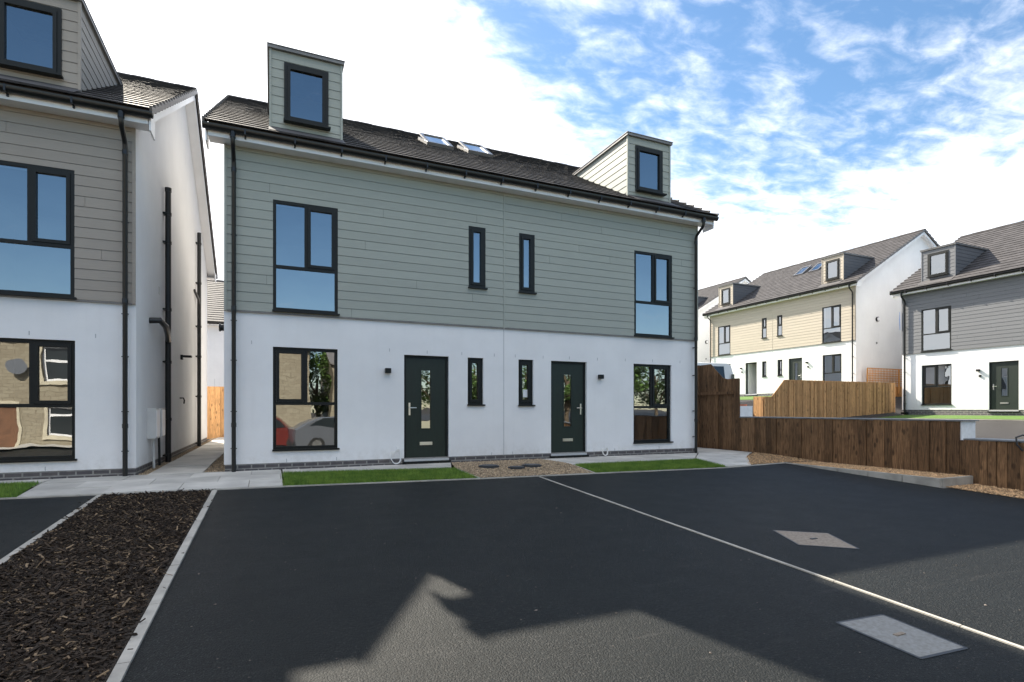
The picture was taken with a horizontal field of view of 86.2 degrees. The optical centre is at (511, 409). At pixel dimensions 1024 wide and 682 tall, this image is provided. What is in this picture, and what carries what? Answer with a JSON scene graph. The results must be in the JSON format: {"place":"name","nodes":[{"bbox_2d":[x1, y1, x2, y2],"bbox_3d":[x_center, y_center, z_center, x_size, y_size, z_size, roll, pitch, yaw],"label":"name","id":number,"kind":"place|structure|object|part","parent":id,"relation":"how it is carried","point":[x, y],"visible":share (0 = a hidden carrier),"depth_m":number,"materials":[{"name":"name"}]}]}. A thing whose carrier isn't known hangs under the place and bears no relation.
{"place":"outdoors","nodes":[
{"label":"outdoors","id":0,"kind":"place"},
{"bbox_2d":[0,480,38,497],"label":"grass","id":1,"kind":"structure","parent":0,"point":[13,489],"depth_m":7.63,"materials":[{"name":"green plant"}]},
{"bbox_2d":[148,437,223,474],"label":"path","id":2,"kind":"structure","parent":0,"point":[204,457],"depth_m":11.71,"materials":[{"name":"grey concrete"}]},
{"bbox_2d":[20,439,795,494],"bbox_3d":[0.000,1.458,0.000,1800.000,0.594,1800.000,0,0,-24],"label":"ground","id":3,"kind":"structure","parent":0,"point":[454,467],"depth_m":11.12,"materials":[{"name":"soil"}]},
{"bbox_2d":[0,0,217,480],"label":"semi detached house","id":4,"kind":"structure","parent":3,"relation":"on","point":[108,267],"depth_m":9.15,"materials":[{"name":"white paint"}]},
{"bbox_2d":[0,0,63,79],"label":"dormer window","id":5,"kind":"structure","parent":4,"relation":"in","point":[56,70],"depth_m":8.64,"materials":[{"name":"black plastic"}]},
{"bbox_2d":[0,338,76,462],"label":"window","id":6,"kind":"structure","parent":4,"relation":"in","point":[34,344],"depth_m":8.66,"materials":[{"name":"black plastic"}]},
{"bbox_2d":[0,160,76,299],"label":"window","id":7,"kind":"structure","parent":4,"relation":"in","point":[32,170],"depth_m":8.60,"materials":[{"name":"black plastic"}]},
{"bbox_2d":[17,469,282,496],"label":"paving","id":8,"kind":"structure","parent":3,"relation":"on","point":[152,482],"depth_m":8.29,"materials":[{"name":"grey concrete"}]},
{"bbox_2d":[139,438,215,474],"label":"gravel","id":9,"kind":"structure","parent":3,"relation":"on","point":[150,470],"depth_m":12.13,"materials":[{"name":"gravel"}]},
{"bbox_2d":[205,454,224,471],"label":"gravel","id":10,"kind":"structure","parent":3,"relation":"on","point":[217,465],"depth_m":10.59,"materials":[{"name":"gravel"}]},
{"bbox_2d":[207,280,223,386],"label":"semi detached house","id":11,"kind":"structure","parent":3,"relation":"on","point":[215,336],"depth_m":30.61,"materials":[{"name":"white paint"}]},
{"bbox_2d":[207,386,223,438],"bbox_3d":[-10.939,0.114,22.076,4.600,2.073,0.094,0,0,-24],"label":"timber fence","id":12,"kind":"object","parent":3,"relation":"on","point":[215,412],"visible":0.09,"depth_m":21.67,"materials":[{"name":"brown wood"}]},
{"bbox_2d":[0,463,450,486],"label":"paving","id":13,"kind":"structure","parent":3,"relation":"on","point":[407,466],"depth_m":10.21,"materials":[{"name":"grey concrete"}]},
{"bbox_2d":[390,447,400,463],"bbox_3d":[-2.288,0.899,10.779,0.235,0.340,0.106,0,0,-24],"label":"cable coil","id":14,"kind":"object","parent":13,"relation":"on","point":[395,452],"visible":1,"depth_m":10.76,"materials":[{"name":"white plastic"}]},
{"bbox_2d":[281,466,478,485],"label":"grass","id":15,"kind":"structure","parent":3,"relation":"on","point":[316,477],"depth_m":9.18,"materials":[{"name":"green plant"}]},
{"bbox_2d":[0,462,784,499],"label":"kerb","id":16,"kind":"structure","parent":3,"relation":"on","point":[379,482],"depth_m":8.71,"materials":[{"name":"concrete"}]},
{"bbox_2d":[202,42,718,471],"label":"semi detached house","id":17,"kind":"structure","parent":3,"relation":"on","point":[419,298],"depth_m":11.57,"materials":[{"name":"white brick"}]},
{"bbox_2d":[272,347,339,451],"bbox_3d":[-3.841,-0.196,10.230,1.172,1.908,0.170,0,0,-24],"label":"window","id":18,"kind":"structure","parent":17,"relation":"in","point":[276,350],"depth_m":10.19,"materials":[{"name":"black plastic"}]},
{"bbox_2d":[272,199,339,315],"bbox_3d":[-3.819,-2.801,10.180,1.172,2.038,0.135,0,0,-24],"label":"window","id":19,"kind":"structure","parent":17,"relation":"in","point":[308,208],"depth_m":10.18,"materials":[{"name":"black plastic"}]},
{"bbox_2d":[283,62,330,131],"bbox_3d":[-3.833,-5.866,10.250,0.822,1.128,0.200,0,0,-24],"label":"dormer window","id":20,"kind":"structure","parent":17,"relation":"in","point":[288,67],"depth_m":10.23,"materials":[{"name":"black plastic"}]},
{"bbox_2d":[406,358,444,457],"bbox_3d":[-1.752,-0.029,11.170,0.822,2.035,0.118,0,0,-24],"label":"door","id":21,"kind":"structure","parent":17,"relation":"in","point":[420,442],"depth_m":11.18,"materials":[{"name":"black glass"}]},
{"bbox_2d":[467,358,484,405],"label":"window","id":22,"kind":"structure","parent":17,"relation":"in","point":[479,401],"depth_m":11.60,"materials":[{"name":"black plastic"}]},
{"bbox_2d":[468,226,487,289],"bbox_3d":[-0.731,-3.196,11.542,0.422,1.308,0.135,0,0,-24],"label":"window","id":23,"kind":"structure","parent":17,"relation":"in","point":[474,285],"depth_m":11.51,"materials":[{"name":"black plastic"}]},
{"bbox_2d":[518,360,534,405],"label":"window","id":24,"kind":"structure","parent":17,"relation":"in","point":[527,393],"depth_m":12.08,"materials":[{"name":"black plastic"}]},
{"bbox_2d":[518,233,536,294],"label":"window","id":25,"kind":"structure","parent":17,"relation":"in","point":[531,290],"depth_m":12.00,"materials":[{"name":"black plastic"}]},
{"bbox_2d":[552,363,582,452],"bbox_3d":[1.277,-0.029,12.506,0.822,2.035,0.118,0,0,-24],"label":"door","id":26,"kind":"structure","parent":17,"relation":"in","point":[564,438],"depth_m":12.52,"materials":[{"name":"black glass"}]},
{"bbox_2d":[635,145,666,196],"bbox_3d":[3.397,-5.866,13.439,0.857,1.128,0.200,0,0,-24],"label":"dormer window","id":27,"kind":"structure","parent":17,"relation":"in","point":[638,149],"depth_m":13.43,"materials":[{"name":"black plastic"}]},
{"bbox_2d":[633,364,673,443],"bbox_3d":[3.438,-0.146,13.440,1.182,1.928,0.170,0,0,-24],"label":"window","id":28,"kind":"structure","parent":17,"relation":"in","point":[652,368],"depth_m":13.52,"materials":[{"name":"black plastic"}]},
{"bbox_2d":[634,250,674,338],"bbox_3d":[3.460,-2.796,13.390,1.182,2.068,0.135,0,0,-24],"label":"window","id":29,"kind":"structure","parent":17,"relation":"in","point":[653,256],"depth_m":13.40,"materials":[{"name":"black plastic"}]},
{"bbox_2d":[452,459,592,477],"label":"gravel","id":30,"kind":"structure","parent":3,"relation":"on","point":[550,467],"depth_m":10.37,"materials":[{"name":"brown gravel"}]},
{"bbox_2d":[479,464,498,468],"bbox_3d":[-0.444,1.107,10.548,0.399,0.085,0.399,0,0,-24],"label":"inspection cover","id":31,"kind":"object","parent":30,"relation":"on","point":[491,466],"visible":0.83,"depth_m":10.44,"materials":[{"name":"plastic"}]},
{"bbox_2d":[508,466,524,468],"bbox_3d":[0.083,1.121,10.442,0.319,0.085,0.319,0,0,-24],"label":"inspection cover","id":32,"kind":"object","parent":30,"relation":"on","point":[516,467],"visible":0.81,"depth_m":10.33,"materials":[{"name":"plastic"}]},
{"bbox_2d":[521,463,541,467],"bbox_3d":[0.385,1.114,10.749,0.399,0.085,0.399,0,0,-24],"label":"inspection cover","id":33,"kind":"object","parent":30,"relation":"on","point":[530,465],"visible":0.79,"depth_m":10.62,"materials":[{"name":"plastic"}]},
{"bbox_2d":[545,447,751,466],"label":"paving","id":34,"kind":"structure","parent":3,"relation":"on","point":[730,458],"depth_m":12.47,"materials":[{"name":"grey concrete"}]},
{"bbox_2d":[746,452,815,464],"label":"gravel","id":35,"kind":"structure","parent":34,"relation":"on","point":[754,458],"depth_m":12.58,"materials":[{"name":"brown gravel"}]},
{"bbox_2d":[573,458,727,472],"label":"grass","id":36,"kind":"structure","parent":3,"relation":"on","point":[640,465],"depth_m":11.04,"materials":[{"name":"green plant"}]},
{"bbox_2d":[697,364,739,450],"bbox_3d":[3.426,-0.047,20.575,0.185,2.494,13.115,0,0,-24],"label":"timber fence","id":37,"kind":"object","parent":3,"relation":"on","point":[718,405],"visible":0.09,"depth_m":15.26,"materials":[{"name":"brown wood"}]},
{"bbox_2d":[790,461,968,477],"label":"gravel","id":38,"kind":"structure","parent":3,"relation":"on","point":[891,470],"depth_m":10.70,"materials":[{"name":"brown gravel"}]},
{"bbox_2d":[739,406,1023,490],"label":"timber fence","id":39,"kind":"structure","parent":3,"relation":"on","point":[951,446],"depth_m":10.95,"materials":[{"name":"brown timber"}]},
{"bbox_2d":[1015,434,1023,450],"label":"hose","id":40,"kind":"object","parent":39,"relation":"on","point":[1017,445],"visible":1,"depth_m":9.07,"materials":[{"name":"black rubber"}]},
{"bbox_2d":[0,463,1023,681],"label":"driveway","id":41,"kind":"structure","parent":0,"point":[407,609],"depth_m":4.49,"materials":[{"name":"black asphalt"}]},
{"bbox_2d":[0,495,100,563],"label":"kerb","id":42,"kind":"structure","parent":41,"relation":"on","point":[16,550],"depth_m":5.47,"materials":[{"name":"concrete"}]},
{"bbox_2d":[0,488,218,681],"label":"bark mulch","id":43,"kind":"object","parent":41,"relation":"on","point":[78,589],"visible":1,"depth_m":4.14,"materials":[{"name":"wood"}]},
{"bbox_2d":[106,490,216,681],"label":"kerb","id":44,"kind":"structure","parent":41,"relation":"on","point":[121,667],"depth_m":3.78,"materials":[{"name":"concrete"}]},
{"bbox_2d":[539,476,1023,649],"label":"parking line","id":45,"kind":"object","parent":41,"relation":"on","point":[912,608],"depth_m":4.56,"materials":[{"name":"paint"}]},
{"bbox_2d":[772,530,858,548],"bbox_3d":[3.241,1.400,5.883,0.594,0.064,0.673,0,0,2],"label":"manhole cover","id":46,"kind":"object","parent":41,"relation":"on","point":[817,539],"visible":0.96,"depth_m":5.86,"materials":[{"name":"metal"}]},
{"bbox_2d":[786,462,972,487],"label":"kerb","id":47,"kind":"structure","parent":41,"relation":"on","point":[942,482],"depth_m":9.71,"materials":[{"name":"concrete"}]},
{"bbox_2d":[836,614,967,658],"bbox_3d":[2.546,1.486,3.596,0.460,0.050,0.576,0,0,-24],"label":"manhole cover","id":48,"kind":"object","parent":41,"relation":"on","point":[916,642],"visible":0.96,"depth_m":3.56,"materials":[{"name":"metal"}]},
{"bbox_2d":[85,0,1023,289],"label":"sky","id":49,"kind":"structure","parent":0,"point":[812,129],"materials":[{"name":"blue"}]},
{"bbox_2d":[697,276,750,362],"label":"semi detached house","id":50,"kind":"structure","parent":0,"point":[708,298],"depth_m":42.68,"materials":[{"name":"white paint"}]},
{"bbox_2d":[740,397,1023,439],"bbox_3d":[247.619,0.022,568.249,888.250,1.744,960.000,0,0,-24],"label":"street","id":51,"kind":"structure","parent":0,"point":[1002,428],"depth_m":19.57,"materials":[{"name":"grey asphalt"}]},
{"bbox_2d":[697,362,734,378],"bbox_3d":[7.325,-1.044,23.994,4.770,2.000,1.940,0,0,-20],"label":"parked van","id":52,"kind":"object","parent":51,"relation":"on","point":[724,370],"visible":0.03,"depth_m":23.79,"materials":[{"name":"white paint"}]},
{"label":"side window","id":53,"kind":"part","parent":52,"relation":"part of","materials":[{"name":"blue glass"}]},
{"bbox_2d":[740,396,770,399],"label":"lawn","id":54,"kind":"structure","parent":51,"relation":"on","point":[747,398],"depth_m":32.27,"materials":[{"name":"green plant"}]},
{"bbox_2d":[702,229,939,396],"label":"semi detached house","id":55,"kind":"structure","parent":51,"relation":"on","point":[833,317],"depth_m":32.12,"materials":[{"name":"white paint"}]},
{"bbox_2d":[718,325,730,355],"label":"window","id":56,"kind":"structure","parent":55,"relation":"in","point":[725,342],"depth_m":37.98,"materials":[{"name":"black plastic"}]},
{"bbox_2d":[720,287,729,305],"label":"dormer window","id":57,"kind":"structure","parent":55,"relation":"in","point":[728,289],"depth_m":38.01,"materials":[{"name":"black plastic"}]},
{"bbox_2d":[748,364,756,393],"bbox_3d":[16.054,-2.028,36.507,0.822,2.035,0.045,0,0,-24],"label":"door","id":58,"kind":"structure","parent":55,"relation":"in","point":[752,368],"depth_m":36.47,"materials":[{"name":"white plastic"}]},
{"bbox_2d":[761,318,766,338],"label":"window","id":59,"kind":"structure","parent":55,"relation":"in","point":[763,319],"depth_m":34.92,"materials":[{"name":"black plastic"}]},
{"bbox_2d":[763,361,766,376],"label":"window","id":60,"kind":"structure","parent":55,"relation":"in","point":[764,362],"depth_m":35.06,"materials":[{"name":"black plastic"}]},
{"bbox_2d":[776,315,782,336],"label":"window","id":61,"kind":"structure","parent":55,"relation":"in","point":[778,316],"depth_m":33.96,"materials":[{"name":"black plastic"}]},
{"bbox_2d":[778,360,782,375],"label":"window","id":62,"kind":"structure","parent":55,"relation":"in","point":[779,361],"depth_m":33.98,"materials":[{"name":"black plastic"}]},
{"bbox_2d":[790,359,801,379],"bbox_3d":[17.073,-2.028,32.924,0.118,2.035,0.822,0,0,-24],"label":"door","id":63,"kind":"structure","parent":55,"relation":"in","point":[799,361],"depth_m":32.90,"materials":[{"name":"black plastic"}]},
{"bbox_2d":[821,304,841,343],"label":"window","id":64,"kind":"structure","parent":55,"relation":"in","point":[832,307],"depth_m":30.69,"materials":[{"name":"black glass"}]},
{"bbox_2d":[824,258,838,281],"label":"dormer window","id":65,"kind":"structure","parent":55,"relation":"in","point":[826,263],"depth_m":30.90,"materials":[{"name":"black plastic"}]},
{"bbox_2d":[823,354,841,380],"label":"window","id":66,"kind":"structure","parent":55,"relation":"in","point":[832,355],"depth_m":30.72,"materials":[{"name":"black glass"}]},
{"bbox_2d":[753,380,894,417],"bbox_3d":[14.890,-0.176,25.751,8.968,2.352,0.595,0,0,-24],"label":"timber fence","id":67,"kind":"object","parent":51,"relation":"on","point":[812,398],"visible":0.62,"depth_m":25.28,"materials":[{"name":"brown wood"}]},
{"bbox_2d":[866,368,901,396],"bbox_3d":[21.173,-1.430,30.301,4.600,1.660,0.100,0,0,-24],"label":"trellis fence","id":68,"kind":"object","parent":51,"relation":"on","point":[898,391],"visible":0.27,"depth_m":30.13,"materials":[{"name":"brown wood"}]},
{"bbox_2d":[897,418,985,419],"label":"path","id":69,"kind":"structure","parent":51,"relation":"on","point":[968,419],"depth_m":22.34,"materials":[{"name":"concrete"}]},
{"bbox_2d":[878,415,1023,419],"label":"lawn","id":70,"kind":"structure","parent":51,"relation":"on","point":[963,417],"depth_m":23.85,"materials":[{"name":"green plant"}]},
{"bbox_2d":[889,220,1023,415],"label":"semi detached house","id":71,"kind":"structure","parent":51,"relation":"on","point":[962,297],"depth_m":24.94,"materials":[{"name":"white paint"}]},
{"bbox_2d":[921,305,951,351],"bbox_3d":[19.911,-3.771,25.692,0.135,2.038,1.313,0,0,-24],"label":"window","id":72,"kind":"structure","parent":71,"relation":"in","point":[937,309],"depth_m":25.68,"materials":[{"name":"black glass"}]},
{"bbox_2d":[922,364,951,404],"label":"window","id":73,"kind":"structure","parent":71,"relation":"in","point":[924,367],"depth_m":25.82,"materials":[{"name":"black glass"}]},
{"bbox_2d":[926,250,948,277],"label":"dormer window","id":74,"kind":"structure","parent":71,"relation":"in","point":[929,275],"depth_m":25.72,"materials":[{"name":"black plastic"}]},
{"bbox_2d":[991,362,1017,409],"bbox_3d":[21.012,-0.998,23.373,0.118,2.035,0.921,0,0,-24],"label":"door","id":75,"kind":"structure","parent":71,"relation":"in","point":[998,402],"depth_m":23.37,"materials":[{"name":"black glass"}]},
{"bbox_2d":[946,483,1023,498],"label":"gravel","id":76,"kind":"structure","parent":0,"point":[995,490],"depth_m":9.03,"materials":[{"name":"beige gravel"}]}
]}

